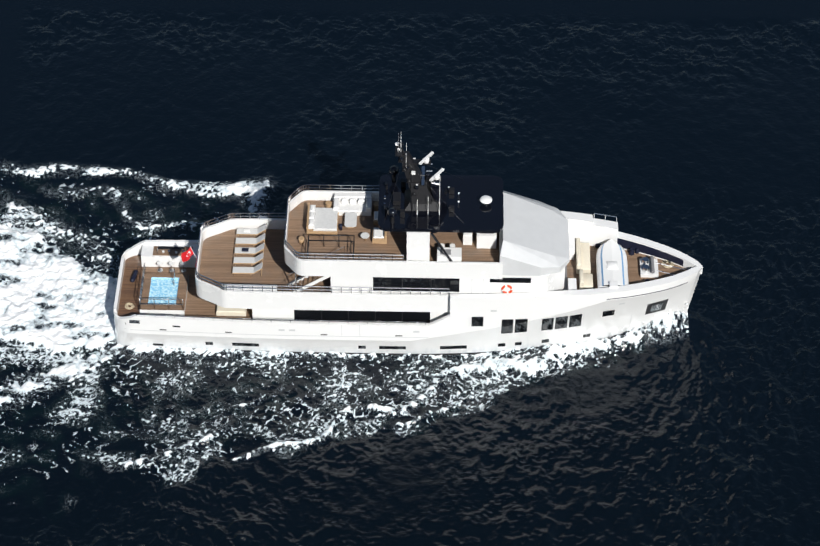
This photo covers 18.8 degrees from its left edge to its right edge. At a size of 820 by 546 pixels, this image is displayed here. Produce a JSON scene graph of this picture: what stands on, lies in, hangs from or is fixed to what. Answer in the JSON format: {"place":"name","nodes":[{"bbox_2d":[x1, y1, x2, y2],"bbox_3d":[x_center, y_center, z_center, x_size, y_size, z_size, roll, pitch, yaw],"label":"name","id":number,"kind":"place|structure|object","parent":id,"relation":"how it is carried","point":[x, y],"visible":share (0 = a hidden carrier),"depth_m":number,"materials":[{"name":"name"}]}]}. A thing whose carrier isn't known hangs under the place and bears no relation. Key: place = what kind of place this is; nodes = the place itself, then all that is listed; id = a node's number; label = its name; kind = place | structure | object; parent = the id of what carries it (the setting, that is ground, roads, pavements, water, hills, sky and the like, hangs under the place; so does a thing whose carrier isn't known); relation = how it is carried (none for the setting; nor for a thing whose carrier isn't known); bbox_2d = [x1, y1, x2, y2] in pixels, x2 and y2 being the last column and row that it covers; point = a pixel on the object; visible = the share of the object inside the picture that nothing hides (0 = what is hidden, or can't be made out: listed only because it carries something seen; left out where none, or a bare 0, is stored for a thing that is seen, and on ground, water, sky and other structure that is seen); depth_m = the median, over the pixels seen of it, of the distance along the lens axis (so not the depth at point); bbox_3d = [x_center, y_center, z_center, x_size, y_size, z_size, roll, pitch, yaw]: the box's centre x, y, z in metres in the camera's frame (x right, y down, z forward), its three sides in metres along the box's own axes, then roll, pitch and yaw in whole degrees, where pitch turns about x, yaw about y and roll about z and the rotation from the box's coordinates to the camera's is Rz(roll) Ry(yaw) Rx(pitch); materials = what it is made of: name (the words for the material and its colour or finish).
{"place":"outdoors","nodes":[
{"label":"outdoors","id":0,"kind":"place"},
{"bbox_2d":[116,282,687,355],"bbox_3d":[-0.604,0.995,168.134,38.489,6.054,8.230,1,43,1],"label":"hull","id":1,"kind":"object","parent":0,"point":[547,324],"visible":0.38,"depth_m":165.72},
{"bbox_2d":[0,0,819,545],"bbox_3d":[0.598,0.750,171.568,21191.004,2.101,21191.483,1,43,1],"label":"sea","id":2,"kind":"structure","parent":0,"point":[690,128],"depth_m":173.89,"materials":[{"name":"liquid"}]},
{"bbox_2d":[113,231,702,353],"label":"yacht hull","id":3,"kind":"object","parent":2,"relation":"on","point":[454,327],"visible":0.42,"depth_m":165.88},
{"bbox_2d":[181,246,195,261],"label":"ensign flag","id":4,"kind":"object","parent":3,"relation":"attached to","point":[187,254],"visible":1,"depth_m":165.56,"materials":[{"name":"red fabric"}]},
{"bbox_2d":[232,224,266,276],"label":"sun loungers","id":5,"kind":"object","parent":3,"relation":"on","point":[252,251],"visible":1,"depth_m":167.25,"materials":[{"name":"white fabric"}]},
{"bbox_2d":[118,244,425,326],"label":"aft deck","id":6,"kind":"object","parent":3,"relation":"on","point":[156,294],"visible":0.58,"depth_m":168.40,"materials":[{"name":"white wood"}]},
{"bbox_2d":[284,184,403,261],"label":"bridge deck rails","id":7,"kind":"object","parent":3,"relation":"on","point":[308,187],"visible":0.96,"depth_m":162.68,"materials":[{"name":"silver metal"}]},
{"bbox_2d":[195,213,512,294],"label":"deck fittings","id":8,"kind":"object","parent":3,"relation":"on","point":[296,285],"visible":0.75,"depth_m":163.83,"materials":[{"name":"white paint"}]},
{"bbox_2d":[195,174,569,322],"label":"superstructure","id":9,"kind":"object","parent":3,"relation":"on","point":[530,253],"visible":0.77,"depth_m":163.82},
{"bbox_2d":[299,193,496,261],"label":"deck furniture","id":10,"kind":"object","parent":3,"relation":"on","point":[350,207],"visible":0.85,"depth_m":164.85,"materials":[{"name":"white fabric"}]},
{"bbox_2d":[125,157,682,308],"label":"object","id":11,"kind":"object","parent":3,"relation":"on","point":[328,204],"visible":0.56,"depth_m":167.40,"materials":[{"name":"beige wicker"}]},
{"bbox_2d":[384,139,491,223],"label":"mast radar antennas","id":12,"kind":"object","parent":3,"relation":"on","point":[422,196],"visible":1,"depth_m":161.46,"materials":[{"name":"black metal"}]},
{"bbox_2d":[596,240,628,287],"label":"tender boat","id":13,"kind":"object","parent":3,"relation":"on","point":[611,263],"visible":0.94,"depth_m":165.80,"materials":[{"name":"white paint"}]},
{"bbox_2d":[561,211,684,289],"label":"foredeck furnishings","id":14,"kind":"object","parent":3,"relation":"on","point":[586,231],"visible":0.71,"depth_m":167.51,"materials":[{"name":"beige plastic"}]},
{"bbox_2d":[609,303,688,355],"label":"bow spray","id":15,"kind":"object","parent":2,"relation":"on","point":[635,328],"visible":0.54,"depth_m":167.63,"materials":[{"name":"white liquid"}]}
]}

